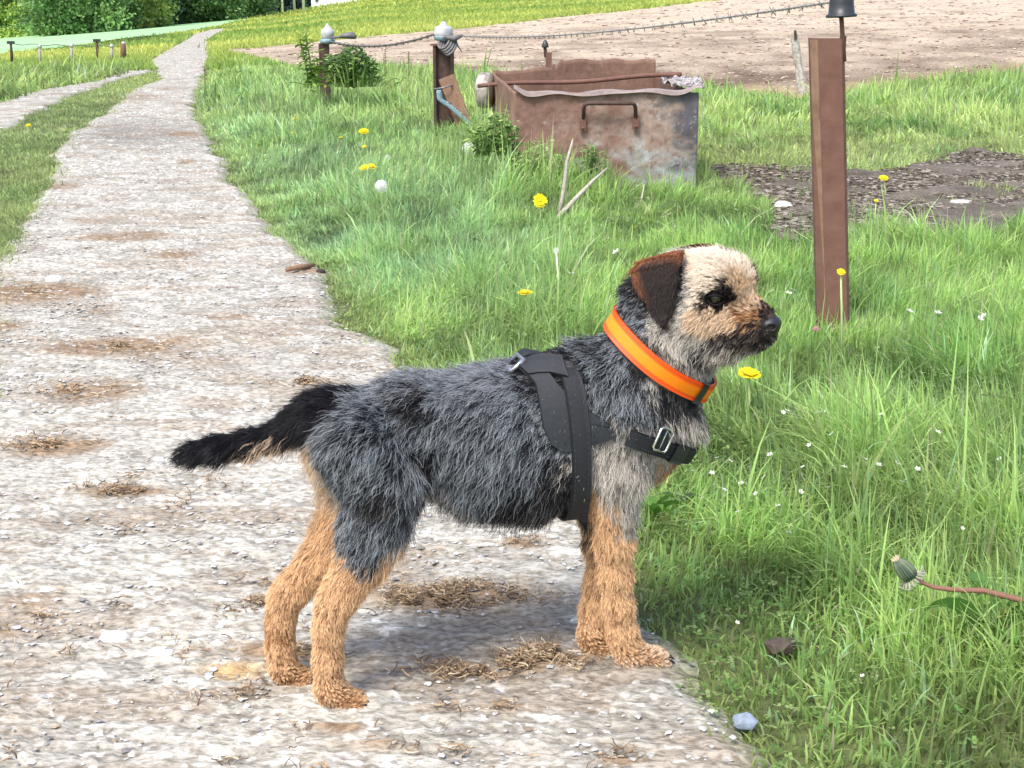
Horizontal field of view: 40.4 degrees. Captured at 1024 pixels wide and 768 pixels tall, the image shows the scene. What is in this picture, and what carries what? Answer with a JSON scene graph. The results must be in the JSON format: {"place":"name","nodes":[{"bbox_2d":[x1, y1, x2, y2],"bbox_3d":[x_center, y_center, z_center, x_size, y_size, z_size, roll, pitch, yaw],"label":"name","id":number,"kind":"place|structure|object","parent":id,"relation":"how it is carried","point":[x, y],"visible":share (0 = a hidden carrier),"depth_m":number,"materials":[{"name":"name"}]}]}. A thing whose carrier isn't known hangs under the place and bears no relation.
{"place":"outdoors","nodes":[
{"label":"outdoors","id":0,"kind":"place"},
{"bbox_2d":[0,59,189,132],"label":"track","id":1,"kind":"structure","parent":0,"point":[12,111],"depth_m":11.11,"materials":[{"name":"grey gravel"}]},
{"bbox_2d":[0,17,249,53],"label":"crop field","id":2,"kind":"structure","parent":0,"point":[75,39],"depth_m":51.00,"materials":[{"name":"green plant"}]},
{"bbox_2d":[0,29,771,767],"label":"track","id":3,"kind":"structure","parent":0,"point":[138,435],"depth_m":2.08,"materials":[{"name":"grey gravel"}]},
{"bbox_2d":[45,275,63,281],"bbox_3d":[-1.323,-0.301,4.035,0.054,0.028,0.040,0,16,0],"label":"stone","id":4,"kind":"object","parent":3,"relation":"on","point":[50,278],"visible":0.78,"depth_m":4.02,"materials":[{"name":"white stone"}]},
{"bbox_2d":[99,630,129,642],"bbox_3d":[-0.511,0.327,1.794,0.041,0.014,0.031,0,16,0],"label":"stone","id":5,"kind":"object","parent":3,"relation":"on","point":[111,636],"visible":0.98,"depth_m":1.78,"materials":[{"name":"white stone"}]},
{"bbox_2d":[0,275,345,495],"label":"straw","id":6,"kind":"object","parent":3,"relation":"on","point":[52,442],"visible":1,"depth_m":2.90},
{"bbox_2d":[0,258,570,767],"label":"straw","id":7,"kind":"object","parent":3,"relation":"on","point":[324,764],"visible":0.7,"depth_m":1.84,"materials":[{"name":"brown plant"}]},
{"bbox_2d":[285,263,315,271],"bbox_3d":[-0.633,-0.351,4.174,0.017,0.018,0.106,14,21,42],"label":"bark piece","id":8,"kind":"object","parent":3,"relation":"on","point":[299,267],"visible":1,"depth_m":4.17,"materials":[{"name":"brown wood"}]},
{"bbox_2d":[0,532,638,767],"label":"straw","id":9,"kind":"object","parent":3,"relation":"on","point":[262,603],"visible":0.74,"depth_m":1.65,"materials":[{"name":"brown plant"}]},
{"bbox_2d":[316,269,324,272],"bbox_3d":[-0.573,-0.338,4.172,0.028,0.015,0.020,0,16,0],"label":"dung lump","id":10,"kind":"object","parent":3,"relation":"on","point":[320,270],"visible":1,"depth_m":4.16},
{"bbox_2d":[313,571,581,616],"bbox_3d":[-0.058,0.287,1.911,0.426,0.024,0.144,0,16,0],"label":"straw","id":11,"kind":"object","parent":3,"relation":"on","point":[446,592],"visible":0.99,"depth_m":1.90,"materials":[{"name":"brown plant"}]},
{"bbox_2d":[165,242,781,709],"bbox_3d":[-0.039,0.108,1.618,0.672,0.519,0.178,-4,16,-14],"label":"dog","id":12,"kind":"object","parent":3,"relation":"on","point":[597,436],"visible":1,"depth_m":1.58},
{"bbox_2d":[359,635,611,683],"bbox_3d":[-0.011,0.341,1.715,0.344,0.023,0.123,-3,16,-11],"label":"straw","id":13,"kind":"object","parent":3,"relation":"on","point":[537,650],"visible":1,"depth_m":1.71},
{"bbox_2d":[0,0,1023,767],"bbox_3d":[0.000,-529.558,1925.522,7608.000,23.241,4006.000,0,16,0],"label":"ground","id":14,"kind":"structure","parent":0,"point":[766,702],"depth_m":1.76,"materials":[{"name":"green plant"}]},
{"bbox_2d":[7,41,14,61],"bbox_3d":[-7.321,-4.839,20.381,0.100,0.349,0.050,0,16,0],"label":"fence post","id":15,"kind":"object","parent":14,"relation":"on","point":[11,50],"visible":0.84,"depth_m":20.35,"materials":[{"name":"brown wood"}]},
{"bbox_2d":[16,44,119,46],"bbox_3d":[-6.576,-5.013,20.604,1.585,0.079,0.011,-5,16,-19],"label":"fence wire","id":16,"kind":"object","parent":15,"relation":"attached to","point":[65,45],"visible":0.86,"depth_m":20.59,"materials":[{"name":"grey metal"}]},
{"bbox_2d":[0,0,46,37],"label":"tree","id":17,"kind":"object","parent":14,"relation":"on","point":[6,32],"visible":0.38,"depth_m":73.48,"materials":[{"name":"green plant"}]},
{"bbox_2d":[0,0,73,31],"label":"tree","id":18,"kind":"object","parent":14,"relation":"on","point":[11,9],"visible":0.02,"depth_m":74.55,"materials":[{"name":"green plant"}]},
{"bbox_2d":[38,44,41,61],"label":"fence post","id":19,"kind":"object","parent":14,"relation":"on","point":[39,51],"visible":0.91,"depth_m":20.24,"materials":[{"name":"brown wood"}]},
{"bbox_2d":[0,46,141,102],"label":"grass","id":20,"kind":"structure","parent":14,"relation":"on","point":[16,82],"depth_m":13.77,"materials":[{"name":"green plant"}]},
{"bbox_2d":[69,43,73,60],"bbox_3d":[-6.342,-4.760,20.068,0.075,0.291,0.060,0,16,0],"label":"fence post","id":21,"kind":"object","parent":14,"relation":"on","point":[71,45],"visible":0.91,"depth_m":20.04,"materials":[{"name":"brown wood"}]},
{"bbox_2d":[2,0,144,35],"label":"tree","id":22,"kind":"object","parent":14,"relation":"on","point":[58,18],"visible":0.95,"depth_m":63.73,"materials":[{"name":"green plant"}]},
{"bbox_2d":[0,70,168,430],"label":"grass","id":23,"kind":"structure","parent":14,"relation":"on","point":[15,185],"depth_m":7.50,"materials":[{"name":"green plant"}]},
{"bbox_2d":[93,39,100,56],"bbox_3d":[-6.059,-4.873,20.360,0.100,0.331,0.050,0,16,0],"label":"fence post","id":24,"kind":"object","parent":14,"relation":"on","point":[97,46],"visible":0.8,"depth_m":20.33,"materials":[{"name":"brown wood"}]},
{"bbox_2d":[110,44,113,58],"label":"fence post","id":25,"kind":"object","parent":14,"relation":"on","point":[111,49],"visible":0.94,"depth_m":20.49,"materials":[{"name":"brown wood"}]},
{"bbox_2d":[120,41,125,57],"bbox_3d":[-5.834,-4.995,20.883,0.092,0.278,0.087,6,17,22],"label":"fence post","id":26,"kind":"object","parent":14,"relation":"on","point":[123,48],"visible":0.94,"depth_m":20.85,"materials":[{"name":"brown wood"}]},
{"bbox_2d":[82,0,185,29],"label":"tree","id":27,"kind":"object","parent":14,"relation":"on","point":[162,2],"visible":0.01,"depth_m":72.28,"materials":[{"name":"green plant"}]},
{"bbox_2d":[114,0,179,28],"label":"bush","id":28,"kind":"object","parent":14,"relation":"on","point":[156,13],"visible":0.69,"depth_m":68.14,"materials":[{"name":"green plant"}]},
{"bbox_2d":[148,646,173,656],"bbox_3d":[-0.441,0.339,1.754,0.034,0.010,0.026,0,16,0],"label":"stone","id":29,"kind":"object","parent":14,"relation":"on","point":[159,651],"visible":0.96,"depth_m":1.75,"materials":[{"name":"white stone"}]},
{"bbox_2d":[165,0,186,24],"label":"tree","id":30,"kind":"object","parent":14,"relation":"on","point":[179,4],"depth_m":75.36,"materials":[{"name":"green plant"}]},
{"bbox_2d":[173,0,253,22],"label":"tree","id":31,"kind":"object","parent":14,"relation":"on","point":[196,11],"visible":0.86,"depth_m":76.72,"materials":[{"name":"green plant"}]},
{"bbox_2d":[237,0,285,17],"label":"tree","id":32,"kind":"object","parent":14,"relation":"on","point":[256,7],"visible":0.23,"depth_m":86.88,"materials":[{"name":"green plant"}]},
{"bbox_2d":[264,0,298,12],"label":"conifer","id":33,"kind":"object","parent":14,"relation":"on","point":[277,9],"visible":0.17,"depth_m":108.60,"materials":[{"name":"green plant"}]},
{"bbox_2d":[293,0,295,12],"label":"pole","id":34,"kind":"object","parent":14,"relation":"on","point":[294,8],"depth_m":83.15,"materials":[{"name":"beige wood"}]},
{"bbox_2d":[276,0,318,10],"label":"conifer","id":35,"kind":"object","parent":14,"relation":"on","point":[298,4],"visible":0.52,"depth_m":108.61,"materials":[{"name":"green plant"}]},
{"bbox_2d":[302,0,304,12],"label":"pole","id":36,"kind":"object","parent":14,"relation":"on","point":[303,5],"depth_m":74.61,"materials":[{"name":"beige wood"}]},
{"bbox_2d":[292,23,329,91],"bbox_3d":[-1.448,-2.329,9.945,0.260,0.485,0.216,-6,17,-21],"label":"young plant","id":37,"kind":"object","parent":14,"relation":"on","point":[311,74],"visible":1,"depth_m":9.94,"materials":[{"name":"green plant"}]},
{"bbox_2d":[311,0,357,6],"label":"shed","id":38,"kind":"structure","parent":14,"relation":"on","point":[319,2],"depth_m":108.50,"materials":[{"name":"metal"}]},
{"bbox_2d":[318,23,356,101],"bbox_3d":[-1.286,-2.319,10.350,0.301,0.700,0.113,2,16,6],"label":"fence post","id":39,"kind":"object","parent":14,"relation":"on","point":[327,33],"visible":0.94,"depth_m":10.27,"materials":[{"name":"brown wood"}]},
{"bbox_2d":[288,44,404,87],"bbox_3d":[-1.197,-2.270,9.954,0.858,0.318,0.553,0,16,0],"label":"bush","id":40,"kind":"object","parent":14,"relation":"on","point":[352,74],"visible":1,"depth_m":9.86,"materials":[{"name":"green plant"}]},
{"bbox_2d":[0,0,716,70],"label":"pasture grass","id":41,"kind":"structure","parent":14,"relation":"on","point":[388,18],"depth_m":35.16,"materials":[{"name":"green plant"}]},
{"bbox_2d":[358,128,368,148],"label":"dandelion","id":42,"kind":"object","parent":14,"relation":"on","point":[363,131],"visible":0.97,"depth_m":7.16,"materials":[{"name":"yellow plant"}]},
{"bbox_2d":[359,165,367,169],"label":"dandelion","id":43,"kind":"object","parent":14,"relation":"on","point":[364,166],"visible":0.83,"depth_m":5.96,"materials":[{"name":"yellow plant"}]},
{"bbox_2d":[375,180,387,193],"bbox_3d":[-0.500,-0.724,5.345,0.051,0.120,0.051,0,16,0],"label":"dandelion clock","id":44,"kind":"object","parent":14,"relation":"on","point":[378,182],"visible":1,"depth_m":5.32,"materials":[{"name":"white plant"}]},
{"bbox_2d":[407,51,410,77],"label":"dock stalk","id":45,"kind":"object","parent":14,"relation":"on","point":[408,62],"visible":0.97,"depth_m":13.13,"materials":[{"name":"green plant"}]},
{"bbox_2d":[430,21,469,127],"bbox_3d":[-0.365,-1.831,8.515,0.258,0.748,0.163,0,16,0],"label":"fence post","id":46,"kind":"object","parent":14,"relation":"on","point":[444,77],"visible":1,"depth_m":8.50,"materials":[{"name":"wood"}]},
{"bbox_2d":[329,34,434,47],"bbox_3d":[-0.905,-2.306,9.333,0.024,0.131,2.074,-7,17,-24],"label":"barbed wire","id":47,"kind":"object","parent":46,"relation":"attached to","point":[384,45],"visible":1,"depth_m":9.21,"materials":[{"name":"grey metal"}]},
{"bbox_2d":[436,90,471,126],"bbox_3d":[-0.341,-1.662,8.475,0.238,0.253,0.020,0,16,0],"label":"rope","id":48,"kind":"object","parent":46,"relation":"hanging from","point":[440,99],"visible":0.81,"depth_m":8.46,"materials":[{"name":"blue plastic"}]},
{"bbox_2d":[462,142,474,152],"bbox_3d":[-0.195,-1.016,6.313,0.065,0.162,0.065,0,16,0],"label":"dandelion clock","id":49,"kind":"object","parent":14,"relation":"on","point":[466,143],"visible":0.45,"depth_m":6.28,"materials":[{"name":"white plant"}]},
{"bbox_2d":[463,329,474,361],"bbox_3d":[-0.087,-0.035,2.822,0.005,0.151,0.058,-8,18,-28],"label":"grass blade","id":50,"kind":"object","parent":14,"relation":"on","point":[471,351],"depth_m":2.81,"materials":[{"name":"green plant"}]},
{"bbox_2d":[462,109,526,162],"bbox_3d":[-0.069,-1.004,5.650,0.274,0.212,0.255,0,16,0],"label":"nettle clump","id":51,"kind":"object","parent":14,"relation":"on","point":[485,146],"visible":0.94,"depth_m":5.63,"materials":[{"name":"green plant"}]},
{"bbox_2d":[517,289,532,314],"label":"dandelion","id":52,"kind":"object","parent":14,"relation":"on","point":[523,292],"visible":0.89,"depth_m":3.52,"materials":[{"name":"yellow plant"}]},
{"bbox_2d":[497,137,570,181],"bbox_3d":[0.087,-0.880,5.605,0.299,0.207,0.226,0,16,0],"label":"nettle clump","id":53,"kind":"object","parent":14,"relation":"on","point":[538,155],"visible":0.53,"depth_m":5.58,"materials":[{"name":"green plant"}]},
{"bbox_2d":[533,193,547,220],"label":"dandelion","id":54,"kind":"object","parent":14,"relation":"on","point":[539,200],"visible":0.98,"depth_m":4.91,"materials":[{"name":"yellow plant"}]},
{"bbox_2d":[542,40,551,66],"bbox_3d":[0.208,-1.803,8.426,0.062,0.541,0.044,0,16,0],"label":"fence post","id":55,"kind":"object","parent":14,"relation":"on","point":[547,55],"visible":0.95,"depth_m":8.36,"materials":[{"name":"brown wood"}]},
{"bbox_2d":[531,305,575,321],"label":"dock plant","id":56,"kind":"object","parent":14,"relation":"on","point":[572,310],"visible":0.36,"depth_m":3.46,"materials":[{"name":"green plant"}]},
{"bbox_2d":[553,248,559,289],"bbox_3d":[0.115,-0.271,3.627,0.018,0.172,0.018,0,16,0],"label":"dandelion clock","id":57,"kind":"object","parent":14,"relation":"on","point":[557,263],"visible":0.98,"depth_m":3.61,"materials":[{"name":"white plant"}]},
{"bbox_2d":[557,139,573,213],"bbox_3d":[0.206,-0.738,5.099,0.052,0.321,0.094,12,20,37],"label":"dead twig","id":58,"kind":"object","parent":14,"relation":"on","point":[563,190],"visible":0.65,"depth_m":5.07,"materials":[{"name":"beige wood"}]},
{"bbox_2d":[556,167,607,219],"bbox_3d":[0.248,-0.679,5.072,0.241,0.205,0.034,-7,17,-24],"label":"dead twig","id":59,"kind":"object","parent":14,"relation":"on","point":[576,197],"visible":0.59,"depth_m":5.06,"materials":[{"name":"beige wood"}]},
{"bbox_2d":[569,144,613,192],"bbox_3d":[0.313,-0.875,5.648,0.231,0.207,0.233,0,16,0],"label":"nettle clump","id":60,"kind":"object","parent":14,"relation":"on","point":[591,157],"visible":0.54,"depth_m":5.60,"materials":[{"name":"green plant"}]},
{"bbox_2d":[492,59,700,190],"bbox_3d":[0.337,-1.246,6.649,0.897,0.525,1.735,0,16,0],"label":"trough","id":61,"kind":"object","parent":14,"relation":"on","point":[654,120],"visible":0.66,"depth_m":5.86,"materials":[{"name":"paint"}]},
{"bbox_2d":[475,72,493,107],"bbox_3d":[-0.139,-1.547,7.335,0.076,0.184,0.184,4,16,14],"label":"roller","id":62,"kind":"object","parent":61,"relation":"attached to","point":[483,77],"visible":0.86,"depth_m":7.27,"materials":[{"name":"stone"}]},
{"bbox_2d":[477,72,681,87],"bbox_3d":[0.302,-1.472,6.753,1.180,0.116,0.021,11,19,35],"label":"rod","id":63,"kind":"object","parent":61,"relation":"on","point":[586,81],"visible":0.95,"depth_m":6.71,"materials":[{"name":"brown metal"}]},
{"bbox_2d":[661,75,704,89],"bbox_3d":[0.764,-1.358,6.240,0.170,0.046,0.750,0,16,0],"label":"crumpled sheet","id":64,"kind":"object","parent":61,"relation":"on","point":[685,81],"visible":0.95,"depth_m":6.19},
{"bbox_2d":[613,248,629,267],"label":"white flower","id":65,"kind":"object","parent":14,"relation":"on","point":[614,251],"visible":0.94,"depth_m":3.70,"materials":[{"name":"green plant"}]},
{"bbox_2d":[637,184,644,206],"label":"dead twig","id":66,"kind":"object","parent":14,"relation":"on","point":[638,204],"visible":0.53,"depth_m":5.19,"materials":[{"name":"beige wood"}]},
{"bbox_2d":[620,196,680,215],"bbox_3d":[0.495,-0.644,5.112,0.183,0.071,0.208,-12,20,-38],"label":"dock plant","id":67,"kind":"object","parent":14,"relation":"on","point":[644,206],"visible":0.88,"depth_m":5.11,"materials":[{"name":"green plant"}]},
{"bbox_2d":[287,162,1023,767],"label":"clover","id":68,"kind":"object","parent":14,"relation":"on","point":[707,692],"visible":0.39,"depth_m":1.88,"materials":[{"name":"green plant"}]},
{"bbox_2d":[639,495,682,514],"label":"dock plant","id":69,"kind":"object","parent":14,"relation":"on","point":[657,507],"visible":0.81,"depth_m":2.19,"materials":[{"name":"green plant"}]},
{"bbox_2d":[662,491,700,501],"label":"dock plant","id":70,"kind":"object","parent":14,"relation":"on","point":[685,497],"visible":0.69,"depth_m":2.25,"materials":[{"name":"green plant"}]},
{"bbox_2d":[732,712,758,729],"bbox_3d":[0.266,0.384,1.586,0.029,0.018,0.019,0,16,0],"label":"stone","id":71,"kind":"object","parent":14,"relation":"on","point":[745,721],"visible":1,"depth_m":1.58,"materials":[{"name":"white stone"}]},
{"bbox_2d":[738,366,760,415],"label":"dandelion","id":72,"kind":"object","parent":14,"relation":"on","point":[749,373],"visible":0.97,"depth_m":2.67,"materials":[{"name":"yellow plant"}]},
{"bbox_2d":[764,637,796,655],"bbox_3d":[0.341,0.333,1.767,0.042,0.019,0.032,0,16,0],"label":"stone","id":73,"kind":"object","parent":14,"relation":"on","point":[772,645],"visible":0.99,"depth_m":1.76,"materials":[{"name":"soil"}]},
{"bbox_2d":[779,291,791,317],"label":"white flower","id":74,"kind":"object","parent":14,"relation":"on","point":[785,301],"visible":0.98,"depth_m":3.27,"materials":[{"name":"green plant"}]},
{"bbox_2d":[791,29,806,94],"bbox_3d":[2.342,-2.591,11.326,0.168,0.572,0.087,0,16,0],"label":"wooden post","id":75,"kind":"object","parent":14,"relation":"on","point":[797,58],"visible":0.88,"depth_m":11.30,"materials":[{"name":"grey wood"}]},
{"bbox_2d":[808,0,856,332],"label":"fence post","id":76,"kind":"object","parent":14,"relation":"on","point":[827,59],"visible":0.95,"depth_m":3.28,"materials":[{"name":"brown wood"}]},
{"bbox_2d":[462,0,828,39],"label":"barbed wire","id":77,"kind":"object","parent":76,"relation":"attached to","point":[772,11],"visible":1,"depth_m":4.34,"materials":[{"name":"grey metal"}]},
{"bbox_2d":[837,268,845,363],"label":"dandelion","id":78,"kind":"object","parent":14,"relation":"on","point":[840,271],"visible":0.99,"depth_m":3.06,"materials":[{"name":"yellow plant"}]},
{"bbox_2d":[699,147,1023,242],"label":"mud","id":79,"kind":"structure","parent":14,"relation":"on","point":[975,209],"depth_m":5.78,"materials":[{"name":"brown soil"}]},
{"bbox_2d":[774,201,791,207],"bbox_3d":[1.046,-0.684,5.388,0.079,0.048,0.060,0,16,0],"label":"stone","id":80,"kind":"object","parent":79,"relation":"on","point":[783,203],"visible":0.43,"depth_m":5.37,"materials":[{"name":"white stone"}]},
{"bbox_2d":[950,199,971,202],"bbox_3d":[1.760,-0.703,5.463,0.099,0.046,0.081,0,16,0],"label":"stone","id":81,"kind":"object","parent":79,"relation":"on","point":[960,201],"visible":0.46,"depth_m":5.44,"materials":[{"name":"white stone"}]},
{"bbox_2d":[874,199,877,220],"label":"dandelion","id":82,"kind":"object","parent":14,"relation":"on","point":[876,200],"visible":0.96,"depth_m":4.74,"materials":[{"name":"yellow plant"}]},
{"bbox_2d":[878,175,887,197],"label":"dandelion","id":83,"kind":"object","parent":14,"relation":"on","point":[882,177],"visible":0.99,"depth_m":5.55,"materials":[{"name":"yellow plant"}]},
{"bbox_2d":[864,352,941,426],"bbox_3d":[0.710,0.032,2.541,0.158,0.173,0.003,-5,16,-19],"label":"grass blade","id":84,"kind":"object","parent":14,"relation":"on","point":[895,384],"depth_m":2.53,"materials":[{"name":"green plant"}]},
{"bbox_2d":[933,310,941,336],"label":"white flower","id":85,"kind":"object","parent":14,"relation":"on","point":[937,320],"visible":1,"depth_m":3.09,"materials":[{"name":"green plant"}]},
{"bbox_2d":[891,555,1023,603],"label":"withered dandelion","id":86,"kind":"object","parent":14,"relation":"on","point":[906,571],"visible":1,"depth_m":1.75,"materials":[{"name":"beige plant"}]},
{"bbox_2d":[917,393,1023,415],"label":"grass blade","id":87,"kind":"object","parent":14,"relation":"on","point":[968,394],"depth_m":2.65,"materials":[{"name":"green plant"}]},
{"bbox_2d":[924,571,1023,644],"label":"dock plant","id":88,"kind":"object","parent":14,"relation":"on","point":[949,601],"visible":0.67,"depth_m":1.78,"materials":[{"name":"green plant"}]},
{"bbox_2d":[966,316,983,335],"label":"white flower","id":89,"kind":"object","parent":14,"relation":"on","point":[981,318],"visible":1,"depth_m":3.04,"materials":[{"name":"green plant"}]},
{"bbox_2d":[230,0,1023,97],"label":"ploughed field","id":90,"kind":"structure","parent":0,"point":[695,36],"depth_m":19.85,"materials":[{"name":"brown soil"}]}
]}

